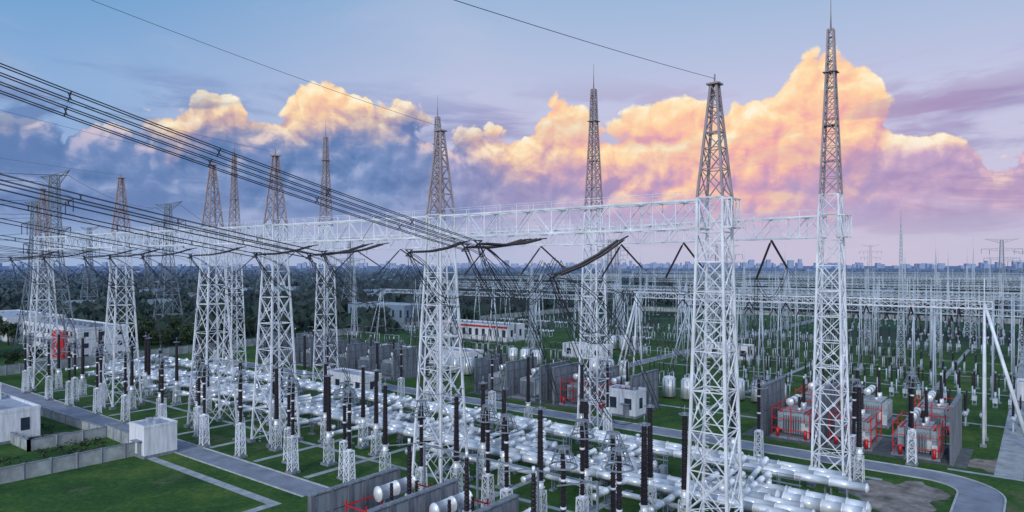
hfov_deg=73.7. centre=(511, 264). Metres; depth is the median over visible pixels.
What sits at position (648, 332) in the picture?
disconnect switch
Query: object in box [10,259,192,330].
dropper conductor
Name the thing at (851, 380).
footpath
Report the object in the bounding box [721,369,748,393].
disconnect switch
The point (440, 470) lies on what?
lattice gantry tower
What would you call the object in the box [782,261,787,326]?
lightning mast
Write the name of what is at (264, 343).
firewall
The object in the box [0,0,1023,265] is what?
sky
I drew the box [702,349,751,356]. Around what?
windows
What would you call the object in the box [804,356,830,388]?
circuit breaker
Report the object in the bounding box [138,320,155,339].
tree
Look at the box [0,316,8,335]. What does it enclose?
tree
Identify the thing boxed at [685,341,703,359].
disconnect switch
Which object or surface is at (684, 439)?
voltage bushing
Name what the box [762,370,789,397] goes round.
disconnect switch
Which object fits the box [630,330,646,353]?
circuit breaker
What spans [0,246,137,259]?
incoming conductor bundle
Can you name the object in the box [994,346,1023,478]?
road
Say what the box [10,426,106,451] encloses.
boundary wall
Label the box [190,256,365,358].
dropper conductor
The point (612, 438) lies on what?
surge arrester
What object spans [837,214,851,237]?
lattice beam end
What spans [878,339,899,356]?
disconnect switch
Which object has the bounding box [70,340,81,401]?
surge arrester
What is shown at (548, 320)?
dead tank breaker
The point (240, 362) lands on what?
voltage bushing
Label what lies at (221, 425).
concrete slab
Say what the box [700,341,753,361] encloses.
walls
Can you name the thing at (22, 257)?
incoming conductor bundle
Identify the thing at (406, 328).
circuit breaker
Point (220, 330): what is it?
tree
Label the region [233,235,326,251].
lattice gantry beam
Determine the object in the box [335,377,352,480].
surge arrester
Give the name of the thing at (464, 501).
shunt reactor
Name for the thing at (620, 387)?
roof
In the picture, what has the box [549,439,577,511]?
surge arrester
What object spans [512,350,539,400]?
power transformer
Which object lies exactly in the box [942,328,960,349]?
circuit breaker
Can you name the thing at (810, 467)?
gas insulated busbar
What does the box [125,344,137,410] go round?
voltage bushing
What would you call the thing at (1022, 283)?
lightning mast
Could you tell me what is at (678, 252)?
suspension insulator string
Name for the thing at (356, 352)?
firewall
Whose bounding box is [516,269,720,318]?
pipe frame gantry
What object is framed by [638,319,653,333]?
dead tank breaker
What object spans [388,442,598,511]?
busbar support frame
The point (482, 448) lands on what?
voltage bushing
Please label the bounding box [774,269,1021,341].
pipe frame gantry
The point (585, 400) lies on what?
voltage bushing
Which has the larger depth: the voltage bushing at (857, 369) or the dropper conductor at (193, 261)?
the dropper conductor at (193, 261)
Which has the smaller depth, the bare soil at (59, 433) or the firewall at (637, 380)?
the bare soil at (59, 433)
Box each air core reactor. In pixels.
[442,354,473,374]
[508,347,541,365]
[591,357,629,377]
[608,335,638,350]
[662,375,694,398]
[739,378,786,403]
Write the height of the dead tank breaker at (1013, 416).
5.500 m
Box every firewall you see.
[256,331,288,358]
[273,333,305,361]
[291,335,322,364]
[307,466,400,511]
[310,337,342,367]
[326,339,358,368]
[347,341,379,369]
[367,478,458,511]
[369,343,399,372]
[393,345,425,379]
[472,494,518,511]
[474,353,505,392]
[505,357,536,396]
[539,360,569,401]
[552,362,578,404]
[591,365,618,409]
[630,369,657,410]
[760,376,784,436]
[817,382,837,443]
[949,393,961,465]
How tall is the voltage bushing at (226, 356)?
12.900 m
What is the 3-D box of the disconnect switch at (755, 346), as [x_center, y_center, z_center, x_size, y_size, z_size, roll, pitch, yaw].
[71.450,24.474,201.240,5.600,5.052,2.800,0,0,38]
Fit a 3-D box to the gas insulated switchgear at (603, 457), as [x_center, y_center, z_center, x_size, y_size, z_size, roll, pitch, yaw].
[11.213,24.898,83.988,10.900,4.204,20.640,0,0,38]
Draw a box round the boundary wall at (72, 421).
[40,407,104,429]
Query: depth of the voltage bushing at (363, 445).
100.67 m
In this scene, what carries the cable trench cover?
on the ground
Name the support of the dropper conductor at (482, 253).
hanging from the incoming conductor bundle at (474, 240)
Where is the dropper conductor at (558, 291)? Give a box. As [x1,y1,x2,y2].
[549,278,717,421]
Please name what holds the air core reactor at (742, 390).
on the ground
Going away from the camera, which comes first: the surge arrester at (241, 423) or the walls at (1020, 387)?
the surge arrester at (241, 423)
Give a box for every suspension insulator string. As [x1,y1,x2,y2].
[254,252,446,329]
[314,252,501,334]
[358,249,544,340]
[444,249,620,350]
[499,246,665,355]
[585,244,727,366]
[656,242,788,373]
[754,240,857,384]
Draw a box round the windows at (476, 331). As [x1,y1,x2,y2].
[444,326,520,337]
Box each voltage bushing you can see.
[53,333,63,389]
[79,334,88,396]
[94,326,102,381]
[98,330,106,383]
[101,336,109,402]
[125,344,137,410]
[142,335,149,393]
[143,337,154,397]
[154,346,164,416]
[171,338,182,404]
[191,350,201,428]
[200,339,203,405]
[202,345,212,412]
[224,325,229,374]
[233,356,247,440]
[266,353,275,425]
[269,361,284,451]
[274,356,285,430]
[280,330,284,374]
[301,331,309,391]
[318,357,332,442]
[320,374,336,466]
[355,365,370,449]
[368,364,381,456]
[371,341,380,404]
[379,377,390,471]
[423,341,430,400]
[450,388,462,492]
[474,381,490,479]
[495,387,512,488]
[524,351,532,418]
[535,400,546,511]
[575,362,584,443]
[577,393,595,510]
[638,415,650,511]
[644,398,656,511]
[678,406,691,511]
[728,374,737,468]
[852,363,864,454]
[852,379,867,483]
[903,366,917,461]
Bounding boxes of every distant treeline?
[0,267,1023,288]
[0,279,1022,344]
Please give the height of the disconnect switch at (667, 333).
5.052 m
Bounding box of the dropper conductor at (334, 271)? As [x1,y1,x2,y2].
[323,254,502,380]
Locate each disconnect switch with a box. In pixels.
[347,325,361,338]
[365,326,379,340]
[384,328,399,342]
[447,333,463,347]
[471,335,487,352]
[496,337,513,353]
[522,339,540,349]
[550,341,569,359]
[632,338,650,355]
[642,325,654,339]
[649,360,673,383]
[657,339,675,357]
[661,326,676,340]
[684,364,710,388]
[685,328,700,342]
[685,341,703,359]
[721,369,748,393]
[742,331,751,343]
[744,338,763,357]
[747,346,769,366]
[748,324,761,338]
[760,332,775,347]
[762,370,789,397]
[772,340,792,359]
[776,348,798,368]
[789,333,807,350]
[795,327,811,342]
[804,342,825,361]
[807,374,838,403]
[811,352,835,372]
[816,336,833,351]
[819,330,836,344]
[848,337,867,355]
[849,330,867,345]
[849,353,873,375]
[850,345,861,365]
[871,347,895,367]
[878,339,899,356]
[888,356,913,378]
[906,333,926,349]
[909,350,931,369]
[929,358,955,383]
[937,335,957,351]
[951,352,976,374]
[971,336,991,354]
[989,355,1017,377]
[1018,394,1021,426]
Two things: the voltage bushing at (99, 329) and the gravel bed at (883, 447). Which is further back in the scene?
the voltage bushing at (99, 329)
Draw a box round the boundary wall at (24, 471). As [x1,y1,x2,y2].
[0,442,134,483]
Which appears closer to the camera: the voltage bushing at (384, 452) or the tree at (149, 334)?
the voltage bushing at (384, 452)
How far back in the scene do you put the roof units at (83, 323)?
199.71 m
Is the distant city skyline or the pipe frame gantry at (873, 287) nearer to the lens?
the pipe frame gantry at (873, 287)
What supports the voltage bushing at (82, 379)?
on the ground
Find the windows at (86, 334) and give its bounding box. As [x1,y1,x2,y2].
[25,325,121,357]
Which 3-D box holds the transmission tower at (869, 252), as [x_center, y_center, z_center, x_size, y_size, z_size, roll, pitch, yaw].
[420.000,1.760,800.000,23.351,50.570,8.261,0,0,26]
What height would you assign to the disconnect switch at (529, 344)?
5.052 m
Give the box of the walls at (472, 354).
[429,346,483,364]
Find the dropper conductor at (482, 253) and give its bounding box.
[476,244,644,403]
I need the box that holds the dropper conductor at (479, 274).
[463,248,632,403]
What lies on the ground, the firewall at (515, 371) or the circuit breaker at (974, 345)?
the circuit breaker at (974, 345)
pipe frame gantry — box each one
[368,279,605,367]
[411,280,626,337]
[443,276,699,362]
[449,270,627,323]
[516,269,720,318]
[533,268,756,325]
[583,276,1023,385]
[618,276,1023,447]
[627,266,1023,314]
[634,271,1022,348]
[666,284,1023,401]
[671,272,1022,359]
[686,268,1023,325]
[695,277,1023,373]
[700,279,1023,399]
[736,268,1023,333]
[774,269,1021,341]
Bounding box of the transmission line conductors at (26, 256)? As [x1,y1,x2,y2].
[0,173,265,266]
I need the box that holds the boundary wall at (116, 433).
[105,424,128,443]
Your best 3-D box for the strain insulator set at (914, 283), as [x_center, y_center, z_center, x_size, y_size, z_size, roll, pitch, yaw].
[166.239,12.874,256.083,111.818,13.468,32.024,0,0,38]
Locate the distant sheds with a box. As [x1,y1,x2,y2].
[4,270,1023,312]
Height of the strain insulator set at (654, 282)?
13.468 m
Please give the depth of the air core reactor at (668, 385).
137.50 m
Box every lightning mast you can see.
[351,253,357,335]
[451,270,457,341]
[528,268,535,353]
[616,264,622,340]
[638,264,642,318]
[740,266,747,338]
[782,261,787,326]
[863,251,870,350]
[896,229,905,371]
[902,264,906,320]
[934,256,938,326]
[936,265,942,354]
[946,261,949,305]
[964,266,969,336]
[969,253,976,347]
[988,263,991,317]
[997,256,1003,344]
[1017,276,1023,365]
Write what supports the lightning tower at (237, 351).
on the ground
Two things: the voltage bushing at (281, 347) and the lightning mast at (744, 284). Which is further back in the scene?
the lightning mast at (744, 284)
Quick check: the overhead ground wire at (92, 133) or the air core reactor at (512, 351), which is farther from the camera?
the air core reactor at (512, 351)
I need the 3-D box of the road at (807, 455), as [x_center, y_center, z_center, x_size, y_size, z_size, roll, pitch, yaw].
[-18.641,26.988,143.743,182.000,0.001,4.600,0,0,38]
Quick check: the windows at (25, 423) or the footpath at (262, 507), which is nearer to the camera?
the footpath at (262, 507)
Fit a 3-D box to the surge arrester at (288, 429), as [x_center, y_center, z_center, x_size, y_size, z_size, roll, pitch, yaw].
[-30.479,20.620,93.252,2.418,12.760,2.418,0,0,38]
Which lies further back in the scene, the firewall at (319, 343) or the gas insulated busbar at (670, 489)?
the firewall at (319, 343)
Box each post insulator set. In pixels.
[485,342,499,355]
[545,348,561,363]
[733,353,755,378]
[739,345,759,368]
[769,356,793,382]
[808,350,832,375]
[810,359,833,382]
[850,362,877,390]
[884,356,910,382]
[894,366,924,395]
[929,359,957,387]
[943,370,972,400]
[976,362,1006,391]
[998,374,1019,403]
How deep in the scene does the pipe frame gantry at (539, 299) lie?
272.41 m
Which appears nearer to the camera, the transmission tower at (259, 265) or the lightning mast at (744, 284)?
the lightning mast at (744, 284)
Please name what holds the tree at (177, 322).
on the ground
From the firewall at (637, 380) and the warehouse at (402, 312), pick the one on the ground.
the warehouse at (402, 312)
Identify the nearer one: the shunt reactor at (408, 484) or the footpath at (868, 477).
the shunt reactor at (408, 484)
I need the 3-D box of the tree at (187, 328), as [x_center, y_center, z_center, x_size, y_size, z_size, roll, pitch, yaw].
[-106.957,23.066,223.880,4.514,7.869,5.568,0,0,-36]
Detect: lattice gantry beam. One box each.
[40,229,124,249]
[118,224,215,247]
[210,220,277,244]
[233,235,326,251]
[274,210,437,242]
[325,230,436,249]
[438,223,591,247]
[441,191,709,237]
[593,209,826,244]
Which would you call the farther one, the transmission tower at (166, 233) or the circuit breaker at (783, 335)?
the transmission tower at (166, 233)
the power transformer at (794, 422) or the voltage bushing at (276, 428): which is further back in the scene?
the power transformer at (794, 422)
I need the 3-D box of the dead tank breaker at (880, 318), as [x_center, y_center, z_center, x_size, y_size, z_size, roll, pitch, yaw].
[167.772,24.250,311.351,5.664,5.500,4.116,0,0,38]
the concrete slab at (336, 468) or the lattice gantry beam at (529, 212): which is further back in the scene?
the concrete slab at (336, 468)
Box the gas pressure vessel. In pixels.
[781,486,871,511]
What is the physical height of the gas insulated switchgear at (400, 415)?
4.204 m
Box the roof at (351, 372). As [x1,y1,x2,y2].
[333,369,371,375]
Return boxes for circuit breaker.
[405,315,415,332]
[423,316,434,334]
[504,322,516,341]
[525,323,539,343]
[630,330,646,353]
[668,314,680,331]
[707,317,721,334]
[743,352,747,381]
[752,318,766,337]
[766,353,791,385]
[776,320,790,339]
[799,321,813,340]
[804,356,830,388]
[824,322,839,341]
[851,313,865,329]
[880,325,896,345]
[889,363,920,399]
[909,326,927,347]
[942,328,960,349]
[943,367,976,404]
[947,317,963,335]
[973,329,982,350]
[992,371,1012,409]
[1009,331,1021,353]
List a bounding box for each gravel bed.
[141,377,749,511]
[382,375,422,380]
[468,391,551,403]
[546,403,661,412]
[742,426,973,468]
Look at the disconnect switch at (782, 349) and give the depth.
195.56 m
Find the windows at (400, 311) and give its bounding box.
[350,307,420,317]
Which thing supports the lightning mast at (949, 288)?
on the ground
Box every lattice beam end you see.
[724,197,740,228]
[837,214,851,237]
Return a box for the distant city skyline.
[0,259,1023,268]
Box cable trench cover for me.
[81,383,572,511]
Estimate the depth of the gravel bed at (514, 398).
136.87 m
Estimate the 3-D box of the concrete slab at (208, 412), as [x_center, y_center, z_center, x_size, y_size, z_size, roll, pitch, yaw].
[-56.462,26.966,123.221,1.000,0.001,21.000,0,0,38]
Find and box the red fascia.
[442,322,505,328]
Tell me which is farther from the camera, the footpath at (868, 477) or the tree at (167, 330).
the tree at (167, 330)
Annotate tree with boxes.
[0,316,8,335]
[0,322,20,344]
[2,348,22,364]
[5,328,22,342]
[18,345,45,364]
[121,306,141,314]
[128,322,140,343]
[130,314,149,322]
[131,322,149,344]
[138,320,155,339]
[143,327,157,344]
[151,329,161,344]
[159,334,172,347]
[161,326,175,346]
[162,315,183,343]
[177,332,191,344]
[178,323,191,339]
[188,324,209,342]
[212,325,223,339]
[219,320,235,335]
[219,331,235,349]
[232,320,246,333]
[232,320,251,338]
[233,314,253,338]
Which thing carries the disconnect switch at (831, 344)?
on the ground
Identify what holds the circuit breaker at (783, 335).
on the ground
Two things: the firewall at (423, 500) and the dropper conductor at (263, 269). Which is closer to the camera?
the firewall at (423, 500)
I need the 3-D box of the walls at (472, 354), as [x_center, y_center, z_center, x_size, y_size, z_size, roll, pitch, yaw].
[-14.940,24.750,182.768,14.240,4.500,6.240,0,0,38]
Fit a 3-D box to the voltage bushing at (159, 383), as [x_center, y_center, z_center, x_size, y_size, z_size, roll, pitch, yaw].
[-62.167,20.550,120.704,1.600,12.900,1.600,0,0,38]
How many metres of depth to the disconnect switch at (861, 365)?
167.26 m
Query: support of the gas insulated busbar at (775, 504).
on the ground
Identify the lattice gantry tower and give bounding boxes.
[21,186,64,390]
[100,173,144,409]
[184,160,238,432]
[247,150,303,447]
[411,123,472,483]
[686,74,742,511]
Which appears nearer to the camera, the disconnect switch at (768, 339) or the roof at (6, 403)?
the roof at (6, 403)
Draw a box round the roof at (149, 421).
[137,417,169,425]
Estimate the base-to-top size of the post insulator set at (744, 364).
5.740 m
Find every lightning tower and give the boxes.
[222,144,248,368]
[312,133,338,382]
[423,95,453,403]
[577,64,612,428]
[806,1,854,493]
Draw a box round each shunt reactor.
[345,438,432,511]
[428,451,489,511]
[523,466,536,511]
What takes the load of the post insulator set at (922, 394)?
on the ground
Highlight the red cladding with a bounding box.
[50,330,67,358]
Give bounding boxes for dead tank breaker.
[500,312,513,322]
[518,313,530,324]
[536,313,549,325]
[537,321,553,336]
[554,314,568,327]
[607,326,624,341]
[632,328,650,344]
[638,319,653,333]
[793,309,806,320]
[831,379,864,404]
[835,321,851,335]
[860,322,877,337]
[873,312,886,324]
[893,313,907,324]
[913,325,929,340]
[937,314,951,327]
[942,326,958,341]
[947,389,981,427]
[969,328,988,343]
[1000,329,1018,345]
[1010,401,1016,431]
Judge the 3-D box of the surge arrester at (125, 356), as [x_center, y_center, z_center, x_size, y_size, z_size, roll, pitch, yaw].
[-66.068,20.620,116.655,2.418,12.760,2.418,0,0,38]
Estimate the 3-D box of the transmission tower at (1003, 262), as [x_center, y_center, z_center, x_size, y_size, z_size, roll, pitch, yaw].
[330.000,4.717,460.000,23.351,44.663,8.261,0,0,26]
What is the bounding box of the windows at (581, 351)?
[566,348,608,355]
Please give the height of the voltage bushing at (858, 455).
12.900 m
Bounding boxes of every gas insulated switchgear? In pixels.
[65,354,158,376]
[88,358,193,387]
[121,364,260,395]
[151,370,260,404]
[188,376,309,414]
[243,386,394,420]
[294,395,419,444]
[358,407,493,461]
[428,418,598,482]
[521,434,668,509]
[648,451,801,511]
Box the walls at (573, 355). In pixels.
[563,341,612,360]
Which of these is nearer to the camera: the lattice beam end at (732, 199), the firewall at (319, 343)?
the lattice beam end at (732, 199)
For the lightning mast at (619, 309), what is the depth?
239.83 m
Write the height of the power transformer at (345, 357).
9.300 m
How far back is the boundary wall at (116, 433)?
104.33 m
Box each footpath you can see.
[148,457,281,505]
[243,504,272,511]
[622,382,1020,429]
[642,349,1016,380]
[658,362,1016,396]
[659,404,949,444]
[702,363,811,409]
[845,473,881,479]
[893,349,969,435]
[947,468,1023,480]
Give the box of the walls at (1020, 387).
[1016,378,1023,402]
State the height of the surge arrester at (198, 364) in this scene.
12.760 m
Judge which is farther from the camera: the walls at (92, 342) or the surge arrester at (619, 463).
the walls at (92, 342)
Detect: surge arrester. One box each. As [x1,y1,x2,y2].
[18,333,31,393]
[23,333,34,388]
[42,339,55,400]
[62,342,76,406]
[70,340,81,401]
[89,344,104,415]
[94,344,107,409]
[117,348,132,423]
[154,354,170,416]
[191,359,206,437]
[195,361,212,447]
[212,322,219,363]
[231,366,249,458]
[262,327,270,372]
[280,373,297,463]
[283,379,301,474]
[322,330,332,368]
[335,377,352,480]
[339,383,359,482]
[395,340,406,396]
[410,395,431,490]
[477,399,498,507]
[485,349,498,410]
[494,408,518,498]
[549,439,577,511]
[570,413,594,511]
[599,425,624,511]
[600,357,614,430]
[604,441,633,511]
[749,371,767,457]
[844,378,863,473]
[902,374,921,466]
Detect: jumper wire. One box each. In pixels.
[128,343,201,348]
[220,252,404,318]
[244,357,324,366]
[421,382,501,394]
[506,392,585,407]
[613,405,684,424]
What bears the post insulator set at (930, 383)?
on the ground
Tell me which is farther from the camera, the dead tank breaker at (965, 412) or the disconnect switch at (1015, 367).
the disconnect switch at (1015, 367)
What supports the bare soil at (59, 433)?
on the ground
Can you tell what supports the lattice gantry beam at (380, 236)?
attached to the lightning tower at (325, 161)
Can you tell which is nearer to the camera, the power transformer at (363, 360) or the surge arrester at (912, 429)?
the surge arrester at (912, 429)
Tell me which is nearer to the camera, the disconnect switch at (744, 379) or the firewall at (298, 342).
the disconnect switch at (744, 379)
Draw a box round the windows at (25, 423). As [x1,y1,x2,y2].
[21,417,29,430]
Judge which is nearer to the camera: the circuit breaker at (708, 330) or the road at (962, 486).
the road at (962, 486)
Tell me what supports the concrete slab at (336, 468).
on the ground
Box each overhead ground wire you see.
[2,110,206,160]
[8,86,271,151]
[92,0,439,126]
[455,0,714,78]
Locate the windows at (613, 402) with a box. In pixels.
[610,396,642,409]
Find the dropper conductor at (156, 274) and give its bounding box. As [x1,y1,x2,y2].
[142,257,324,351]
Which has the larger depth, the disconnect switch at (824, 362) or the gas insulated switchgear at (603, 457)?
the disconnect switch at (824, 362)
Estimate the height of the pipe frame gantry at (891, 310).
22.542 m
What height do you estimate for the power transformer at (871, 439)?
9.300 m
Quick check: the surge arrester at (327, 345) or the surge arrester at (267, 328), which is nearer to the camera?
the surge arrester at (327, 345)
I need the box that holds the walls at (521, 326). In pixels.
[436,319,524,342]
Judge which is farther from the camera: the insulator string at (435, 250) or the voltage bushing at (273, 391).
the voltage bushing at (273, 391)
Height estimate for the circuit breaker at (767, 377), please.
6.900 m
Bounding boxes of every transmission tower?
[13,198,51,352]
[31,170,78,361]
[79,226,99,299]
[141,234,156,288]
[152,201,185,318]
[251,234,269,293]
[335,238,364,300]
[593,239,627,298]
[605,239,626,284]
[708,244,728,279]
[708,245,742,289]
[859,245,881,279]
[981,239,1022,295]
[1007,251,1023,274]
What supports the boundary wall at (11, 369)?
on the ground
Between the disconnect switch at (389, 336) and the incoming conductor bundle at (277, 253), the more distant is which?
the disconnect switch at (389, 336)
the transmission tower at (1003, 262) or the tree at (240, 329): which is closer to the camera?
the tree at (240, 329)
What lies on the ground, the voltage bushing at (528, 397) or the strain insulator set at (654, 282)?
the voltage bushing at (528, 397)
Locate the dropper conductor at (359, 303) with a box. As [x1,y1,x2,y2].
[308,256,485,381]
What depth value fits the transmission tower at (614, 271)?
619.16 m
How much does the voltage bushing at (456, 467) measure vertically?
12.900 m
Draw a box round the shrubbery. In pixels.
[0,423,105,464]
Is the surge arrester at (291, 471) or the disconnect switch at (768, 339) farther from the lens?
the disconnect switch at (768, 339)
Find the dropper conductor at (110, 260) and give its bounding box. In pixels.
[109,257,291,345]
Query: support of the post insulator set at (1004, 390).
on the ground
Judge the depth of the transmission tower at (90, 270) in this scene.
419.43 m
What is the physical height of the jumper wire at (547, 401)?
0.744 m
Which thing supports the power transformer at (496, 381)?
on the gravel bed at (514, 398)
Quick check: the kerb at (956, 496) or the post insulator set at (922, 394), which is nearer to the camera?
the kerb at (956, 496)
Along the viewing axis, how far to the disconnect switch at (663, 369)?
154.81 m
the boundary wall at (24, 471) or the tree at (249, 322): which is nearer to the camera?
the boundary wall at (24, 471)
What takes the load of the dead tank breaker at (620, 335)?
on the ground
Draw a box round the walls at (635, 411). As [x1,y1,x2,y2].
[605,384,646,418]
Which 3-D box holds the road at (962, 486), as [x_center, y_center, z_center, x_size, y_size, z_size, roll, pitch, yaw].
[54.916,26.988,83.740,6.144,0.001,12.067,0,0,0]
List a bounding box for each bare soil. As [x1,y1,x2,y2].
[43,432,89,444]
[848,479,950,511]
[968,458,1023,478]
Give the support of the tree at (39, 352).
on the ground
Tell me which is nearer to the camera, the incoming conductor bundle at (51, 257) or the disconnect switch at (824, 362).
the incoming conductor bundle at (51, 257)
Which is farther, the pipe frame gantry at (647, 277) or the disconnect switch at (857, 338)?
the pipe frame gantry at (647, 277)
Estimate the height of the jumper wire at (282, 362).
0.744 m
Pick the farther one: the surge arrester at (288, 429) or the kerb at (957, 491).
the surge arrester at (288, 429)
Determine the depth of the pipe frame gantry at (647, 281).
246.37 m
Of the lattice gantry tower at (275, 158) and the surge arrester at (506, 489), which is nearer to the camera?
the surge arrester at (506, 489)
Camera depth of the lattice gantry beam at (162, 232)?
121.86 m
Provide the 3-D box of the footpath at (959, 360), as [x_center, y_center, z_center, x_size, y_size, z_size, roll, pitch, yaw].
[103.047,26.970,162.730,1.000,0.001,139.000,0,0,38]
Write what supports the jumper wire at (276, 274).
hanging from the lattice gantry beam at (289, 239)
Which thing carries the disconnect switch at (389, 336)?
on the ground
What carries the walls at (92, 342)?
on the ground
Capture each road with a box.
[1,384,325,496]
[200,356,926,477]
[487,317,828,399]
[924,470,1003,501]
[952,494,1003,511]
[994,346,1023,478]
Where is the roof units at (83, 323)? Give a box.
[46,317,102,326]
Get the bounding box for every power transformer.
[260,326,277,359]
[283,328,295,363]
[296,330,313,366]
[333,334,349,368]
[358,335,371,370]
[381,337,394,378]
[480,347,507,395]
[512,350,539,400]
[559,355,588,407]
[598,359,629,410]
[770,376,816,442]
[795,363,840,413]
[827,381,883,451]
[863,368,896,428]
[891,387,947,461]
[914,373,951,436]
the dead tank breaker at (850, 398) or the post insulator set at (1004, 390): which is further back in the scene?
the post insulator set at (1004, 390)
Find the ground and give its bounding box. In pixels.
[0,266,1023,511]
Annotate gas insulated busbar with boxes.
[95,364,793,511]
[105,363,814,511]
[117,364,804,510]
[141,382,335,434]
[151,358,868,496]
[156,354,845,493]
[168,358,851,494]
[426,447,683,511]
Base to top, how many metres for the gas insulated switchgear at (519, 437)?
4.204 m
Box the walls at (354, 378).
[323,368,381,392]
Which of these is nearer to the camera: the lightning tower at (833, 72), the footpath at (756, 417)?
the lightning tower at (833, 72)
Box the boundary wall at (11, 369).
[0,306,1022,375]
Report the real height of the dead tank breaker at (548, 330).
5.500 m
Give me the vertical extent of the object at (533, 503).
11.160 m
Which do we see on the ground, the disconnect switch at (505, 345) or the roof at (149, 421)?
the disconnect switch at (505, 345)
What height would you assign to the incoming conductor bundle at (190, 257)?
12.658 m
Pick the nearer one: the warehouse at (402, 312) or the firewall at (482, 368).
the firewall at (482, 368)
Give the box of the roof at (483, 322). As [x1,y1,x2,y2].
[456,320,514,324]
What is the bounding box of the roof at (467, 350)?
[442,347,474,351]
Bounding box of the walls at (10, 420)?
[0,394,41,444]
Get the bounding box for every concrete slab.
[83,391,188,407]
[108,400,202,415]
[172,405,251,418]
[177,413,286,434]
[209,425,314,447]
[253,432,373,461]
[304,445,416,477]
[417,461,471,479]
[458,473,547,511]
[585,489,632,511]
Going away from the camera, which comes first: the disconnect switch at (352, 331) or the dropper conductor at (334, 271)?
the dropper conductor at (334, 271)
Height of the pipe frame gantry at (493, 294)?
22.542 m
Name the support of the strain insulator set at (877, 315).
attached to the pipe frame gantry at (992, 359)
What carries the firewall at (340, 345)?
on the gravel bed at (399, 379)
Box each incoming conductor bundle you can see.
[0,63,546,247]
[0,81,531,251]
[0,173,388,256]
[0,183,372,258]
[0,199,317,257]
[0,218,245,258]
[0,235,195,258]
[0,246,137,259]
[0,247,163,259]
[0,250,95,259]
[0,252,50,259]
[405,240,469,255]
[546,235,628,282]
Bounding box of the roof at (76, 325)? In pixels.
[32,319,119,327]
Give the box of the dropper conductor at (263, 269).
[255,255,435,372]
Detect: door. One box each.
[130,439,141,454]
[620,403,630,415]
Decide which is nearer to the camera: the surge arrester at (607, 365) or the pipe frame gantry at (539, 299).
the surge arrester at (607, 365)
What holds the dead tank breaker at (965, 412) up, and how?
on the ground
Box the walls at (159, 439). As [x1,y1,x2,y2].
[129,416,177,459]
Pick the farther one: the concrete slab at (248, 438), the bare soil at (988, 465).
the concrete slab at (248, 438)
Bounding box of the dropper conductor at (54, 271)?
[43,258,226,337]
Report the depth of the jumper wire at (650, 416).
64.83 m
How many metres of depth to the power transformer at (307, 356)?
183.65 m
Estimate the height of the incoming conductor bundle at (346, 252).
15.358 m
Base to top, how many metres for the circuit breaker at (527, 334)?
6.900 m
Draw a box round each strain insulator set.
[368,293,615,340]
[414,283,634,315]
[453,278,609,304]
[460,288,698,329]
[517,275,718,302]
[541,277,753,308]
[594,289,1001,346]
[633,298,970,396]
[636,273,1015,305]
[644,282,1009,327]
[686,285,1005,331]
[687,305,1023,380]
[698,276,1008,306]
[712,290,1004,333]
[720,299,1010,365]
[747,278,1012,305]
[791,280,1009,309]
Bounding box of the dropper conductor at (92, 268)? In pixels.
[84,257,265,342]
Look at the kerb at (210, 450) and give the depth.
91.92 m
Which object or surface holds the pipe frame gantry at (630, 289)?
on the ground
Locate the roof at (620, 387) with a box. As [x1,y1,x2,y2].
[615,385,638,390]
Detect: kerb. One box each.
[1,382,327,496]
[199,356,927,478]
[485,317,829,399]
[923,469,1006,500]
[949,493,1006,511]
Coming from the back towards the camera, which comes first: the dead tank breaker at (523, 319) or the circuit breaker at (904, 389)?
the dead tank breaker at (523, 319)
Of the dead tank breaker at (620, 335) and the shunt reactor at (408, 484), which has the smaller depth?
the shunt reactor at (408, 484)
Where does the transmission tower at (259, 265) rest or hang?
on the ground
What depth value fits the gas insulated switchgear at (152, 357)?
166.04 m
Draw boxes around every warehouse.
[0,310,64,341]
[348,301,428,322]
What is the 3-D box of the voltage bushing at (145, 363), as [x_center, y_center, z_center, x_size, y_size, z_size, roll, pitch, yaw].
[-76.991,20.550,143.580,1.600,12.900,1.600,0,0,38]
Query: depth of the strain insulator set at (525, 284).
346.08 m
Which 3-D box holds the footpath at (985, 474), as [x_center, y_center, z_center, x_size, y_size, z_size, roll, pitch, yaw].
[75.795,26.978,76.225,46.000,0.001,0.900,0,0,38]
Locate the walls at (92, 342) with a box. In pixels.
[23,318,126,357]
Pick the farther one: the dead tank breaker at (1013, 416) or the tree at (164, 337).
the tree at (164, 337)
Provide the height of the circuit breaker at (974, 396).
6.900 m
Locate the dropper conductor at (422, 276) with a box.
[407,253,576,392]
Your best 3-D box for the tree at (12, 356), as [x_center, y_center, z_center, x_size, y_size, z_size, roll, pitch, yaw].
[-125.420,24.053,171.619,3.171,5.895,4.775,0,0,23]
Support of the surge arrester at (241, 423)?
on the ground
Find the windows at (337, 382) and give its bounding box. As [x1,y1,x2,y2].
[335,379,373,389]
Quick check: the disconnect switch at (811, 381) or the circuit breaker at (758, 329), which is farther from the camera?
the circuit breaker at (758, 329)
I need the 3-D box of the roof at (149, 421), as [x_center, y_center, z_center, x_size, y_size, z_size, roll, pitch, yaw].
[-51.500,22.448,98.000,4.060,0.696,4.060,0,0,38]
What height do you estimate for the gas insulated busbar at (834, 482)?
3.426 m
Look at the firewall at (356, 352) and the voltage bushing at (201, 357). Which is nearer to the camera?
the voltage bushing at (201, 357)
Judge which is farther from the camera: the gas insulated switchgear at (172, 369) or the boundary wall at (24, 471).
the gas insulated switchgear at (172, 369)
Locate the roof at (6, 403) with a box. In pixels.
[0,397,31,409]
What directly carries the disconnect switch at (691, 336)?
on the ground

